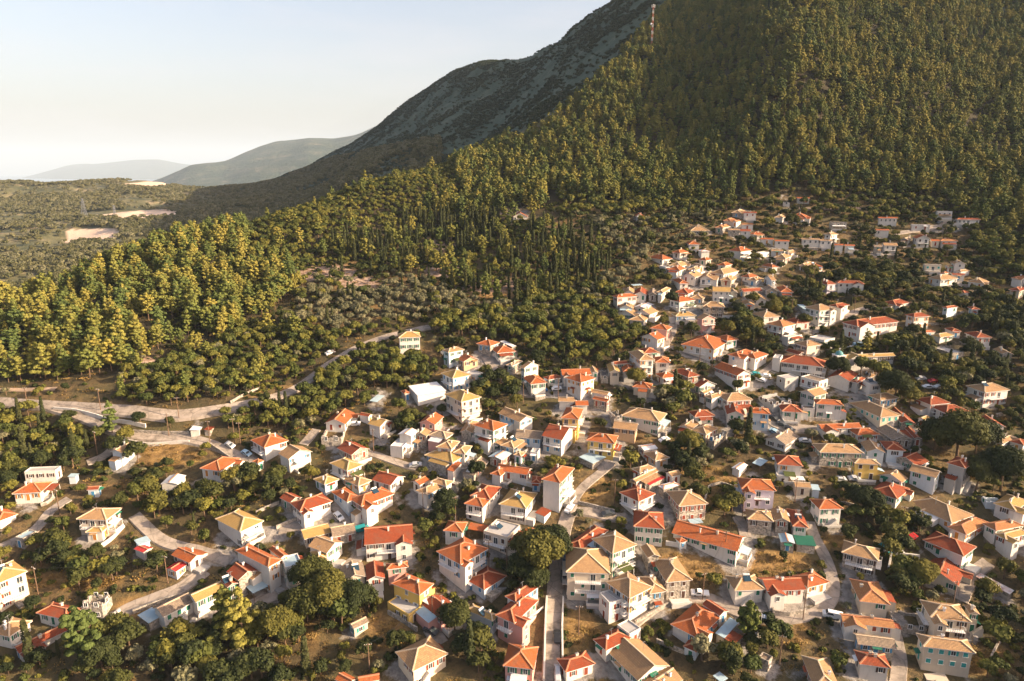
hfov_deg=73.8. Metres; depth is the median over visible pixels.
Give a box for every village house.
[0,506,17,528]
[0,560,28,611]
[0,614,32,648]
[11,479,59,503]
[13,622,68,661]
[24,466,61,482]
[36,601,80,626]
[76,503,123,536]
[108,440,134,469]
[152,592,196,626]
[171,547,209,574]
[188,581,225,617]
[200,455,245,481]
[215,508,264,546]
[220,571,237,598]
[226,561,257,597]
[235,543,284,593]
[251,429,288,460]
[269,543,287,575]
[278,444,311,473]
[282,553,302,588]
[290,492,331,527]
[299,521,330,548]
[308,535,345,568]
[310,546,327,558]
[313,469,338,494]
[324,408,358,431]
[330,457,365,480]
[330,519,355,543]
[331,487,357,515]
[337,438,371,464]
[341,560,365,583]
[342,475,371,494]
[350,486,394,525]
[356,523,414,561]
[365,560,384,603]
[368,413,395,439]
[372,469,404,492]
[386,556,408,584]
[387,596,420,622]
[390,438,412,458]
[391,572,435,606]
[395,635,447,680]
[398,329,420,353]
[399,426,421,452]
[412,472,429,492]
[416,427,430,446]
[416,481,442,508]
[416,594,462,637]
[419,412,449,432]
[424,449,461,474]
[427,426,456,450]
[431,477,458,498]
[436,439,459,451]
[436,536,487,592]
[441,367,470,391]
[442,346,464,368]
[443,520,467,544]
[444,389,482,423]
[453,442,475,464]
[459,352,477,370]
[460,419,477,441]
[462,456,488,482]
[464,494,488,523]
[466,370,483,380]
[467,565,506,602]
[469,603,496,634]
[470,483,501,513]
[473,415,507,454]
[476,337,499,356]
[483,519,522,555]
[488,450,511,466]
[490,466,512,488]
[493,344,515,364]
[495,596,538,645]
[496,461,531,486]
[498,407,533,431]
[498,487,537,526]
[500,435,527,458]
[503,643,538,680]
[505,582,543,613]
[506,359,522,375]
[513,211,527,219]
[515,428,542,447]
[521,360,537,382]
[522,375,546,400]
[541,463,575,512]
[542,422,572,455]
[543,371,561,386]
[556,650,594,680]
[558,394,576,410]
[560,366,591,386]
[561,406,585,443]
[562,547,610,608]
[565,372,595,400]
[570,401,588,413]
[571,525,608,547]
[586,432,621,461]
[590,366,597,380]
[591,530,636,578]
[592,396,608,411]
[593,628,631,661]
[599,589,623,623]
[606,362,620,383]
[606,571,652,620]
[609,637,669,680]
[612,293,637,308]
[613,358,631,376]
[613,418,638,443]
[618,306,638,318]
[619,299,633,311]
[619,484,655,514]
[621,364,633,382]
[622,403,670,436]
[623,284,633,293]
[628,350,654,382]
[629,312,648,325]
[629,469,661,489]
[632,381,656,398]
[632,461,655,477]
[633,507,664,546]
[634,286,647,302]
[635,302,654,310]
[636,306,660,322]
[637,574,666,610]
[639,344,659,362]
[640,328,668,350]
[640,543,660,576]
[642,667,682,680]
[643,450,670,472]
[648,288,656,301]
[650,323,671,339]
[651,254,672,264]
[653,556,692,608]
[654,356,670,372]
[655,367,673,385]
[656,287,670,302]
[666,488,707,521]
[667,261,686,278]
[668,295,696,311]
[669,257,691,268]
[669,307,696,324]
[670,602,720,653]
[672,248,691,260]
[672,368,699,382]
[672,519,751,566]
[673,275,688,289]
[675,286,694,296]
[678,419,699,433]
[681,334,726,361]
[683,269,702,285]
[686,239,699,251]
[688,224,709,235]
[688,262,704,273]
[688,409,714,425]
[690,292,705,304]
[691,421,717,442]
[695,378,714,393]
[696,313,715,334]
[698,248,710,257]
[698,256,711,265]
[699,271,718,287]
[699,386,712,403]
[701,300,724,317]
[705,390,724,409]
[710,267,738,281]
[712,285,732,303]
[714,361,750,390]
[715,223,735,234]
[717,258,731,268]
[717,335,738,349]
[720,275,737,287]
[720,390,752,416]
[723,218,735,226]
[725,402,744,433]
[725,572,764,605]
[727,349,753,369]
[729,246,751,260]
[731,208,745,218]
[734,477,776,510]
[738,288,761,296]
[741,272,757,282]
[741,297,754,310]
[743,210,756,222]
[743,504,773,535]
[744,406,770,430]
[746,348,768,369]
[747,276,762,285]
[750,231,764,241]
[750,292,766,308]
[752,309,780,327]
[757,575,805,610]
[759,263,778,271]
[762,284,777,299]
[764,274,775,288]
[765,427,799,451]
[766,317,795,340]
[771,506,789,532]
[772,354,782,371]
[772,454,802,487]
[774,213,784,222]
[774,252,791,266]
[776,285,793,296]
[776,374,798,391]
[779,399,808,425]
[780,355,826,377]
[782,333,802,346]
[784,347,804,355]
[786,250,799,258]
[786,508,808,537]
[787,315,810,329]
[792,568,831,604]
[793,209,810,225]
[794,340,822,357]
[799,259,816,270]
[799,374,829,390]
[799,384,826,406]
[801,236,819,249]
[801,655,836,680]
[804,304,836,326]
[807,262,822,271]
[808,441,863,467]
[809,335,834,349]
[809,496,843,530]
[813,399,846,420]
[817,420,861,440]
[818,278,836,293]
[819,236,832,250]
[824,230,838,244]
[827,369,858,392]
[829,222,846,232]
[829,299,849,319]
[834,244,843,254]
[835,278,864,295]
[839,611,901,640]
[841,539,881,577]
[844,242,858,256]
[849,398,900,427]
[849,425,879,443]
[849,578,895,617]
[850,453,884,484]
[851,373,865,394]
[852,647,891,680]
[853,632,897,660]
[860,438,885,465]
[862,377,880,396]
[864,370,876,379]
[867,391,898,407]
[873,242,882,255]
[873,481,913,508]
[876,424,911,448]
[877,216,897,225]
[879,467,907,485]
[880,438,905,469]
[881,240,897,252]
[882,296,909,311]
[892,406,915,429]
[896,449,928,471]
[900,426,921,452]
[901,235,912,246]
[905,308,930,328]
[909,463,941,494]
[910,391,950,416]
[912,234,929,247]
[913,496,973,531]
[913,633,975,680]
[916,598,971,638]
[922,531,980,576]
[923,264,941,275]
[928,273,958,286]
[930,557,973,594]
[931,328,954,342]
[933,404,966,418]
[935,211,952,221]
[939,238,957,249]
[942,301,957,317]
[943,455,970,494]
[947,516,987,542]
[950,260,964,272]
[953,216,980,227]
[964,330,991,349]
[964,603,983,640]
[965,381,1009,407]
[967,277,989,286]
[967,303,979,314]
[982,414,1004,428]
[982,516,1023,544]
[993,345,1013,367]
[993,491,1023,528]
[994,434,1017,446]
[994,528,1023,559]
[1008,283,1023,298]
[1011,274,1023,286]
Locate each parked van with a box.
[355,523,368,533]
[554,664,561,680]
[822,609,842,620]
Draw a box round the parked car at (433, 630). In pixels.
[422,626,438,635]
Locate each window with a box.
[0,581,7,588]
[1,591,10,597]
[11,632,18,640]
[15,494,22,498]
[16,575,22,584]
[18,585,25,593]
[32,493,39,497]
[198,599,205,605]
[271,563,277,569]
[272,572,278,579]
[328,549,333,556]
[357,625,364,632]
[367,545,374,548]
[367,553,374,557]
[373,579,380,584]
[376,544,383,547]
[378,498,384,503]
[393,569,400,573]
[426,662,434,670]
[437,656,444,664]
[484,534,490,539]
[508,667,516,673]
[521,669,529,674]
[570,670,576,676]
[614,603,620,609]
[623,595,628,602]
[635,527,642,531]
[636,536,642,540]
[645,528,652,532]
[653,538,660,542]
[654,529,661,533]
[654,593,660,598]
[689,506,695,510]
[698,505,704,509]
[709,545,716,549]
[727,559,733,564]
[750,520,756,525]
[777,521,785,526]
[786,591,792,595]
[796,528,803,531]
[820,518,827,522]
[844,554,852,560]
[860,645,869,649]
[864,569,872,574]
[867,560,874,565]
[876,604,884,608]
[876,667,885,672]
[881,628,889,632]
[882,648,891,652]
[886,497,893,502]
[891,451,898,454]
[913,472,920,477]
[926,543,932,549]
[946,583,955,589]
[948,651,958,655]
[955,633,964,637]
[956,622,966,626]
[969,614,977,619]
[986,527,993,533]
[996,536,1003,543]
[1000,507,1008,513]
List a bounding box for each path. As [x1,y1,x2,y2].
[0,387,56,391]
[316,268,365,282]
[799,207,860,209]
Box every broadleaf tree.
[0,470,18,480]
[0,472,16,489]
[0,545,12,562]
[1,461,13,470]
[9,465,30,478]
[11,458,29,468]
[22,594,41,610]
[25,646,53,666]
[27,449,54,466]
[29,547,46,565]
[31,451,47,466]
[39,527,69,542]
[41,539,69,555]
[51,549,73,568]
[57,446,85,466]
[66,566,90,588]
[68,548,85,556]
[71,659,92,676]
[75,635,120,670]
[83,542,106,558]
[85,667,103,679]
[98,556,122,580]
[99,668,113,680]
[101,655,123,667]
[102,611,128,634]
[103,667,133,680]
[104,435,128,448]
[105,629,126,654]
[107,556,127,575]
[110,490,128,509]
[110,616,146,645]
[115,425,134,437]
[119,363,132,371]
[122,440,147,462]
[130,411,145,422]
[132,476,143,494]
[137,476,160,494]
[142,473,158,491]
[142,550,167,571]
[143,466,162,478]
[146,489,168,513]
[152,647,177,669]
[159,616,194,637]
[160,466,173,477]
[170,495,190,513]
[171,631,194,647]
[172,481,192,495]
[175,639,204,666]
[180,488,203,508]
[182,497,195,512]
[183,520,199,534]
[194,478,206,487]
[196,479,222,499]
[196,654,217,674]
[201,657,230,680]
[204,629,225,641]
[210,618,222,629]
[210,638,224,655]
[217,658,245,680]
[219,464,241,488]
[221,621,239,634]
[222,497,236,509]
[229,634,250,650]
[230,647,261,678]
[236,461,260,483]
[241,470,260,482]
[242,647,274,678]
[251,619,267,638]
[256,604,300,642]
[257,391,270,401]
[260,474,283,488]
[261,488,276,503]
[261,603,276,612]
[265,464,286,476]
[266,662,291,680]
[274,621,292,643]
[278,588,290,603]
[283,476,296,491]
[284,583,319,622]
[286,553,333,583]
[289,624,305,642]
[301,465,320,481]
[302,565,347,608]
[313,366,326,374]
[313,657,327,673]
[315,600,342,619]
[319,620,335,633]
[326,612,336,621]
[337,659,350,672]
[340,577,369,610]
[354,640,372,660]
[362,582,378,608]
[384,629,406,648]
[393,417,404,432]
[402,407,419,415]
[404,421,417,428]
[429,510,445,520]
[430,487,457,516]
[435,599,470,629]
[449,632,475,659]
[451,336,465,346]
[462,484,476,496]
[465,620,486,632]
[466,651,490,672]
[467,459,485,480]
[469,377,489,387]
[469,386,485,395]
[472,625,495,651]
[481,368,497,381]
[483,386,500,398]
[491,368,509,382]
[504,378,522,386]
[505,383,518,394]
[505,552,533,583]
[508,394,523,407]
[508,531,521,550]
[508,579,519,590]
[515,527,566,569]
[522,565,550,587]
[530,348,545,356]
[531,354,544,369]
[535,523,573,562]
[546,455,565,467]
[625,367,646,382]
[655,383,671,398]
[664,290,678,299]
[666,441,680,457]
[671,450,689,470]
[674,448,685,456]
[676,428,703,448]
[680,456,702,477]
[683,321,700,337]
[683,467,706,482]
[687,481,709,494]
[692,445,709,457]
[695,362,709,375]
[696,435,705,447]
[710,493,722,509]
[714,640,744,661]
[718,320,735,334]
[720,640,742,664]
[722,490,745,511]
[724,659,742,676]
[727,417,743,437]
[732,379,743,391]
[733,302,746,310]
[733,439,749,456]
[736,322,749,329]
[738,615,761,631]
[739,332,754,345]
[740,327,751,333]
[742,632,762,644]
[744,317,761,326]
[744,434,757,448]
[745,291,760,302]
[745,640,759,654]
[751,326,767,342]
[753,342,768,349]
[754,316,763,321]
[758,626,779,648]
[759,611,774,623]
[764,299,783,312]
[764,333,779,341]
[766,342,783,355]
[784,213,801,228]
[785,298,797,305]
[797,313,812,320]
[802,264,819,277]
[805,278,818,287]
[807,287,821,304]
[822,261,838,270]
[825,356,850,372]
[837,268,848,275]
[838,480,851,490]
[840,523,856,540]
[844,488,856,502]
[845,484,860,493]
[851,485,886,516]
[860,260,871,267]
[861,271,870,280]
[861,504,875,520]
[869,287,884,299]
[875,272,891,277]
[875,279,889,290]
[875,368,914,395]
[875,515,890,530]
[878,263,893,270]
[878,507,893,516]
[879,522,909,538]
[880,260,897,270]
[881,536,903,553]
[883,278,895,294]
[885,571,917,595]
[887,566,912,578]
[892,533,915,551]
[894,331,912,336]
[894,339,910,353]
[896,270,911,277]
[898,280,910,291]
[900,356,918,374]
[900,386,922,406]
[903,323,922,331]
[904,276,918,283]
[905,558,940,588]
[906,350,921,358]
[908,570,922,591]
[909,514,931,532]
[910,352,926,360]
[915,333,933,344]
[916,417,942,450]
[917,344,936,351]
[917,360,931,368]
[921,350,931,361]
[924,353,938,369]
[928,408,991,456]
[930,351,946,362]
[933,362,956,370]
[940,381,956,392]
[946,388,959,401]
[952,373,967,384]
[956,357,973,365]
[956,397,970,406]
[959,315,972,329]
[960,336,976,342]
[961,366,975,382]
[962,341,983,351]
[966,456,999,490]
[970,375,984,383]
[971,340,984,355]
[972,360,983,373]
[974,418,1005,454]
[974,445,1023,491]
[974,576,1001,593]
[974,587,993,602]
[977,313,990,327]
[979,369,998,382]
[989,315,1004,322]
[989,603,1020,622]
[991,355,1010,366]
[993,309,1012,316]
[994,294,1011,302]
[995,557,1017,578]
[998,367,1015,381]
[1001,304,1016,310]
[1001,336,1017,342]
[1002,313,1018,320]
[1004,320,1019,329]
[1005,381,1019,393]
[1009,374,1023,384]
[1010,330,1023,345]
[1011,394,1023,403]
[1011,632,1023,644]
[1017,319,1023,327]
[1017,337,1023,346]
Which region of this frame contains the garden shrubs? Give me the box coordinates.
[0,206,1023,680]
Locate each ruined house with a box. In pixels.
[81,592,112,618]
[321,430,345,445]
[600,370,608,382]
[609,411,621,423]
[707,430,727,449]
[759,393,791,411]
[888,610,926,634]
[981,496,998,509]
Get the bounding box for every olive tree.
[0,429,8,442]
[110,550,123,556]
[125,643,144,660]
[131,377,140,382]
[137,657,158,671]
[168,496,175,509]
[171,663,199,680]
[193,358,204,366]
[203,384,209,395]
[222,476,242,490]
[227,648,243,659]
[251,599,274,615]
[259,639,277,652]
[271,340,281,345]
[278,486,288,494]
[283,313,291,318]
[292,418,305,427]
[294,296,305,303]
[296,304,302,308]
[296,309,306,316]
[296,313,305,322]
[303,303,312,309]
[306,416,315,421]
[309,287,315,295]
[315,299,325,306]
[315,311,324,321]
[315,315,322,324]
[316,307,324,311]
[317,282,326,287]
[321,294,331,299]
[324,285,333,289]
[325,319,333,327]
[331,321,341,326]
[333,316,344,326]
[336,298,343,303]
[338,303,349,312]
[341,374,351,385]
[343,275,353,283]
[343,295,352,300]
[344,312,353,320]
[344,321,350,326]
[352,304,360,308]
[355,307,363,313]
[357,294,366,299]
[357,314,365,320]
[360,309,369,317]
[362,316,371,321]
[363,298,374,305]
[363,306,373,310]
[365,287,374,292]
[372,659,384,667]
[377,302,384,311]
[381,312,391,317]
[384,299,393,305]
[384,306,393,312]
[385,291,393,295]
[388,279,398,286]
[391,302,401,311]
[391,313,400,321]
[392,291,401,301]
[398,272,406,277]
[401,302,410,311]
[402,376,410,381]
[403,292,414,296]
[405,296,414,300]
[406,273,414,277]
[409,304,419,312]
[410,291,419,297]
[417,295,426,302]
[420,273,427,279]
[420,302,428,306]
[421,282,429,289]
[423,307,432,315]
[429,301,437,310]
[438,285,446,290]
[438,304,447,310]
[440,290,447,299]
[444,294,452,302]
[448,289,457,293]
[452,629,460,635]
[456,478,471,491]
[458,291,465,299]
[471,294,479,299]
[479,395,486,403]
[494,400,502,405]
[498,298,508,306]
[501,312,509,316]
[571,508,583,518]
[581,287,589,293]
[590,284,596,292]
[600,270,610,277]
[601,227,608,231]
[614,276,623,280]
[615,280,623,287]
[617,269,626,276]
[620,271,628,276]
[628,258,635,267]
[630,235,638,244]
[639,249,647,254]
[641,243,650,247]
[652,387,667,401]
[654,232,662,239]
[661,396,676,410]
[664,449,672,455]
[674,233,683,237]
[675,401,686,411]
[678,211,687,216]
[680,329,689,335]
[683,230,691,237]
[690,632,719,660]
[691,212,699,216]
[694,456,707,465]
[706,453,713,460]
[730,438,749,453]
[804,428,818,440]
[841,601,851,609]
[871,340,878,345]
[925,588,939,600]
[957,371,972,384]
[995,331,1011,338]
[1003,672,1019,680]
[1017,588,1023,596]
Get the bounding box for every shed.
[15,529,36,548]
[68,473,78,483]
[85,526,106,542]
[87,486,103,496]
[134,536,150,545]
[134,545,151,559]
[138,607,159,630]
[161,473,185,492]
[166,561,186,579]
[190,426,201,436]
[203,426,214,435]
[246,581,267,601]
[252,458,263,470]
[280,492,301,511]
[334,672,356,680]
[348,616,368,636]
[358,673,379,680]
[359,412,371,423]
[370,395,383,406]
[401,390,410,400]
[409,382,445,405]
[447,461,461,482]
[468,522,487,531]
[500,340,515,350]
[513,451,526,463]
[530,448,539,461]
[531,476,541,491]
[535,507,551,523]
[579,453,605,469]
[591,389,611,399]
[617,619,640,638]
[638,444,657,457]
[644,476,665,491]
[658,481,679,498]
[659,265,669,273]
[665,470,681,483]
[675,537,686,548]
[683,640,698,660]
[688,518,702,525]
[692,263,702,271]
[702,599,728,626]
[713,671,727,680]
[716,618,738,642]
[724,630,742,643]
[728,228,739,236]
[730,288,737,297]
[732,462,747,476]
[733,220,740,226]
[740,229,750,237]
[741,223,753,230]
[752,457,767,471]
[755,614,766,637]
[756,251,769,258]
[758,238,773,245]
[760,652,772,671]
[770,249,782,256]
[773,240,789,249]
[775,472,788,481]
[778,532,794,553]
[790,476,804,481]
[793,482,810,496]
[793,535,815,553]
[796,197,809,203]
[797,304,805,312]
[801,404,814,416]
[810,484,819,497]
[874,229,889,237]
[910,224,929,232]
[918,415,928,425]
[923,330,935,334]
[929,239,939,247]
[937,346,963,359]
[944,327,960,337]
[945,265,953,271]
[952,273,964,281]
[956,269,969,275]
[957,290,969,295]
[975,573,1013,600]
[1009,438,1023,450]
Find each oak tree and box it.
[0,414,15,422]
[0,422,14,439]
[0,450,20,462]
[0,479,18,491]
[1,406,15,421]
[3,439,18,450]
[9,423,28,432]
[11,448,26,456]
[18,399,38,415]
[22,431,30,441]
[24,532,41,548]
[29,427,44,434]
[29,432,42,442]
[37,434,53,443]
[43,444,59,458]
[53,516,69,531]
[56,415,73,423]
[59,423,75,431]
[61,437,68,445]
[63,555,79,563]
[64,554,90,578]
[68,434,85,444]
[76,428,87,437]
[80,618,103,639]
[86,554,109,579]
[90,425,106,440]
[114,389,128,400]
[126,480,145,500]
[131,382,143,389]
[134,384,147,392]
[136,362,148,370]
[138,391,153,404]
[144,503,162,517]
[146,637,169,658]
[149,362,161,370]
[151,372,164,385]
[153,375,171,385]
[154,383,169,395]
[155,638,176,667]
[160,363,170,371]
[160,515,173,527]
[167,364,182,374]
[169,384,181,396]
[174,373,184,382]
[178,385,193,401]
[179,342,194,349]
[185,371,193,379]
[186,640,212,662]
[187,623,207,638]
[191,355,205,363]
[193,497,213,516]
[197,528,209,542]
[202,367,217,375]
[210,386,221,398]
[211,366,221,378]
[211,498,224,508]
[218,373,228,386]
[220,413,235,428]
[223,377,234,390]
[234,361,247,368]
[235,368,246,376]
[235,415,246,425]
[235,489,250,501]
[245,625,254,635]
[247,481,261,495]
[247,633,264,646]
[248,400,259,413]
[250,344,260,350]
[251,373,263,384]
[256,355,268,361]
[258,410,273,426]
[261,398,278,410]
[263,471,284,477]
[272,406,289,423]
[272,644,292,663]
[274,357,287,368]
[277,343,288,352]
[280,367,290,377]
[287,395,300,408]
[287,408,296,419]
[289,365,300,378]
[290,611,305,626]
[292,419,299,428]
[295,381,311,393]
[296,394,310,404]
[301,385,316,395]
[301,407,318,416]
[303,400,320,415]
[312,372,324,383]
[312,394,328,409]
[322,379,337,391]
[322,401,336,416]
[325,361,340,369]
[325,369,340,378]
[326,597,360,623]
[328,397,342,409]
[329,366,343,371]
[335,355,350,364]
[338,389,352,404]
[342,365,354,374]
[350,378,363,394]
[353,350,365,360]
[355,341,365,349]
[359,393,370,406]
[364,370,381,386]
[365,341,377,348]
[368,348,377,359]
[369,360,385,370]
[375,353,389,361]
[378,374,392,387]
[385,346,400,353]
[386,357,402,371]
[386,361,401,372]
[391,352,405,360]
[391,398,406,410]
[397,411,403,417]
[400,412,414,424]
[404,359,417,374]
[404,634,415,644]
[405,364,416,377]
[406,354,421,361]
[416,364,425,372]
[417,517,433,530]
[428,318,438,331]
[438,319,448,332]
[439,313,452,323]
[441,307,453,316]
[442,507,455,514]
[449,307,461,321]
[452,320,458,334]
[454,320,468,335]
[464,318,473,331]
[468,312,476,318]
[470,318,483,328]
[471,307,483,315]
[481,303,490,310]
[482,380,490,388]
[483,398,494,409]
[488,302,503,309]
[489,312,502,322]
[494,383,504,395]
[499,321,509,335]
[499,323,514,338]
[501,384,519,394]
[502,375,519,384]
[507,326,522,337]
[516,312,525,320]
[519,322,533,332]
[520,299,532,305]
[520,305,532,312]
[520,332,530,344]
[523,313,535,322]
[524,294,534,300]
[528,328,541,337]
[532,294,546,303]
[533,314,546,324]
[535,324,546,338]
[536,303,548,308]
[536,310,547,315]
[543,320,552,326]
[545,293,556,304]
[555,320,564,331]
[557,343,571,351]
[558,311,569,318]
[559,295,569,302]
[564,328,577,336]
[566,349,581,360]
[567,306,583,314]
[567,338,580,348]
[569,298,580,304]
[569,313,581,322]
[570,294,579,300]
[571,322,581,337]
[577,329,591,341]
[578,348,589,359]
[579,281,591,287]
[581,318,592,325]
[581,322,596,330]
[584,294,595,306]
[584,314,594,321]
[585,298,596,306]
[586,308,599,314]
[589,327,603,336]
[592,332,608,339]
[595,315,609,327]
[596,302,609,315]
[596,339,609,350]
[606,327,618,340]
[606,339,622,355]
[613,314,624,321]
[614,318,626,324]
[615,479,626,490]
[622,450,639,467]
[628,321,641,328]
[643,625,653,638]
[665,400,680,413]
[670,385,678,394]
[675,386,691,408]
[675,439,686,447]
[681,380,694,388]
[705,572,722,587]
[715,498,732,516]
[720,447,736,460]
[721,484,735,491]
[737,308,751,315]
[738,311,746,317]
[743,653,762,673]
[760,217,775,226]
[766,618,793,639]
[777,305,791,315]
[810,283,826,289]
[823,433,839,442]
[828,340,839,348]
[829,652,847,667]
[840,273,850,279]
[845,503,865,519]
[851,272,865,280]
[853,356,869,375]
[866,359,892,378]
[876,505,887,512]
[880,338,894,352]
[882,333,899,340]
[885,271,896,277]
[891,508,910,523]
[892,553,914,568]
[897,354,912,367]
[899,334,914,340]
[909,340,922,345]
[911,574,929,588]
[911,588,924,600]
[917,364,928,374]
[937,376,957,384]
[964,399,981,412]
[966,241,981,254]
[967,313,980,329]
[975,365,988,371]
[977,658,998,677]
[980,292,998,299]
[981,620,1014,646]
[986,302,1000,308]
[989,247,1005,255]
[989,479,1001,491]
[989,616,1007,625]
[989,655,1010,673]
[991,320,1003,328]
[992,216,1007,224]
[1003,235,1016,241]
[1004,241,1014,250]
[1009,230,1020,236]
[1009,263,1023,272]
[1009,327,1023,332]
[1014,569,1023,584]
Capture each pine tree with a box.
[0,279,9,305]
[0,283,20,308]
[0,308,10,329]
[0,328,9,349]
[0,328,22,347]
[0,340,6,359]
[0,358,11,382]
[2,344,25,377]
[4,307,23,335]
[7,354,32,380]
[9,298,18,313]
[14,286,29,304]
[16,281,30,297]
[19,303,35,323]
[20,307,35,333]
[21,343,36,375]
[24,280,33,298]
[26,341,45,377]
[27,315,43,338]
[28,341,52,378]
[30,279,42,300]
[30,297,51,321]
[31,306,51,323]
[32,290,49,305]
[33,272,50,293]
[36,293,50,311]
[36,323,59,341]
[42,343,56,371]
[43,307,54,323]
[46,271,56,284]
[46,280,58,298]
[48,332,59,345]
[50,319,64,331]
[52,290,73,304]
[53,297,70,314]
[53,342,70,372]
[55,303,76,327]
[56,315,65,336]
[57,605,101,656]
[58,268,71,284]
[60,317,74,338]
[62,306,84,335]
[62,329,74,345]
[63,294,78,302]
[64,302,81,322]
[67,421,75,436]
[70,324,86,347]
[72,298,86,320]
[73,347,101,377]
[76,260,85,278]
[79,287,94,304]
[80,311,100,328]
[82,267,95,286]
[82,334,94,347]
[83,256,89,268]
[83,274,103,290]
[83,325,98,335]
[84,311,102,332]
[85,344,95,371]
[88,329,105,342]
[88,334,106,357]
[89,302,96,310]
[90,344,104,373]
[91,302,106,321]
[92,251,105,272]
[96,285,110,310]
[99,337,117,370]
[100,318,117,334]
[100,400,118,432]
[101,250,110,273]
[102,296,109,310]
[103,318,127,342]
[104,290,111,302]
[104,296,115,318]
[106,300,116,318]
[108,241,125,267]
[109,256,122,285]
[111,285,129,303]
[111,304,129,327]
[111,334,132,364]
[112,306,125,328]
[113,275,130,296]
[114,296,130,306]
[120,261,129,277]
[120,308,132,322]
[122,248,127,262]
[123,292,135,311]
[124,315,141,348]
[124,329,133,343]
[126,240,140,250]
[126,242,142,257]
[126,275,140,297]
[128,352,142,371]
[129,252,138,268]
[129,312,147,346]
[132,256,144,279]
[136,238,147,251]
[136,322,147,343]
[137,291,158,319]
[142,277,156,292]
[142,290,154,315]
[147,232,155,254]
[147,241,155,262]
[148,289,161,310]
[148,304,166,330]
[150,325,165,348]
[151,239,166,259]
[152,318,163,343]
[154,233,168,252]
[156,282,170,295]
[157,288,167,314]
[158,276,171,299]
[159,256,174,268]
[160,254,173,272]
[161,262,174,284]
[162,294,179,317]
[171,225,180,246]
[171,264,180,274]
[172,271,186,289]
[172,279,182,310]
[176,227,188,247]
[177,221,186,234]
[177,236,188,255]
[177,264,196,279]
[177,275,189,292]
[177,292,198,309]
[177,370,191,388]
[179,283,184,300]
[180,251,195,261]
[180,309,192,334]
[184,281,201,298]
[185,290,202,315]
[186,301,201,328]
[187,237,197,251]
[187,331,202,350]
[189,277,203,294]
[194,255,210,275]
[198,306,212,334]
[201,296,216,308]
[203,290,211,305]
[205,263,218,283]
[205,584,236,641]
[206,304,220,326]
[206,313,216,336]
[207,270,223,289]
[209,253,226,270]
[210,291,222,306]
[211,218,218,240]
[212,313,229,334]
[213,224,226,251]
[215,260,229,271]
[215,305,228,325]
[216,293,225,311]
[218,280,234,300]
[219,220,231,237]
[219,250,229,269]
[220,270,231,282]
[220,586,260,646]
[221,300,236,316]
[226,227,236,249]
[227,252,235,272]
[227,301,245,322]
[227,302,238,327]
[228,285,246,309]
[229,295,237,307]
[229,366,239,387]
[232,237,238,256]
[233,254,244,279]
[234,299,243,317]
[237,231,246,251]
[242,285,255,299]
[243,296,255,316]
[244,255,252,269]
[245,261,260,280]
[246,282,254,299]
[247,358,264,380]
[253,289,267,314]
[258,258,269,277]
[260,264,270,282]
[261,308,274,325]
[262,270,273,280]
[263,281,284,299]
[267,269,275,287]
[268,245,279,258]
[272,264,279,274]
[274,274,288,300]
[280,273,293,297]
[282,249,294,267]
[285,315,300,330]
[466,265,472,284]
[479,271,490,289]
[492,279,502,299]
[736,599,761,633]
[861,330,875,351]
[969,197,981,214]
[974,196,992,212]
[979,173,988,192]
[987,229,1001,254]
[988,185,1007,194]
[988,189,998,207]
[994,192,1009,215]
[1007,208,1019,229]
[1015,184,1023,196]
[1016,243,1023,260]
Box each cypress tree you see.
[14,397,22,422]
[17,426,27,458]
[19,619,35,663]
[27,443,34,466]
[36,414,40,427]
[38,396,45,420]
[55,640,60,657]
[68,428,78,461]
[83,428,88,448]
[277,390,281,406]
[283,391,288,416]
[300,635,310,673]
[325,304,328,326]
[331,227,333,242]
[340,255,342,270]
[345,221,348,236]
[346,282,349,300]
[347,239,350,255]
[351,283,355,299]
[352,238,356,260]
[356,240,359,257]
[357,227,359,239]
[361,227,363,245]
[368,239,371,258]
[369,260,372,275]
[372,231,374,244]
[375,227,378,249]
[379,230,381,246]
[379,250,383,264]
[383,246,386,263]
[398,255,401,271]
[401,210,404,228]
[402,225,405,239]
[406,208,408,225]
[414,277,416,298]
[415,226,418,245]
[417,267,420,280]
[423,210,426,225]
[423,244,425,262]
[426,364,429,382]
[431,222,433,240]
[433,202,436,221]
[439,243,442,261]
[442,210,444,230]
[443,267,446,282]
[444,225,448,245]
[446,203,449,219]
[449,266,453,288]
[455,234,459,252]
[460,230,463,246]
[463,231,465,246]
[463,267,467,289]
[465,618,474,665]
[466,223,468,242]
[471,234,475,255]
[472,271,475,291]
[476,269,480,289]
[477,215,479,233]
[482,223,485,240]
[488,208,490,224]
[488,226,491,246]
[488,263,491,290]
[491,217,494,236]
[497,205,499,221]
[497,250,499,264]
[498,233,501,249]
[507,279,510,298]
[509,244,513,266]
[513,238,515,257]
[513,267,516,288]
[514,279,518,303]
[516,244,518,257]
[524,237,526,254]
[525,249,527,261]
[525,277,529,297]
[528,214,531,234]
[531,229,534,247]
[532,213,534,228]
[540,232,543,252]
[542,211,545,228]
[544,227,547,241]
[548,272,551,292]
[552,250,554,271]
[553,255,557,277]
[555,274,558,292]
[556,228,558,245]
[558,255,562,272]
[562,345,564,358]
[563,266,567,288]
[565,247,569,274]
[567,216,569,234]
[569,214,572,234]
[571,228,574,247]
[572,247,576,272]
[575,268,579,287]
[579,233,582,252]
[579,256,582,277]
[585,256,589,279]
[586,266,588,279]
[588,224,591,243]
[589,217,592,238]
[592,258,595,277]
[594,272,596,289]
[596,249,599,269]
[605,253,607,270]
[608,245,611,267]
[645,229,648,243]
[672,369,677,397]
[686,438,691,455]
[688,199,690,216]
[704,203,707,220]
[744,406,752,441]
[750,329,754,346]
[804,274,808,288]
[818,275,822,289]
[829,242,833,258]
[839,329,844,351]
[858,234,861,248]
[874,331,879,347]
[913,338,917,350]
[922,323,926,333]
[941,288,945,302]
[947,349,952,363]
[969,340,975,360]
[992,306,1000,335]
[1011,291,1015,302]

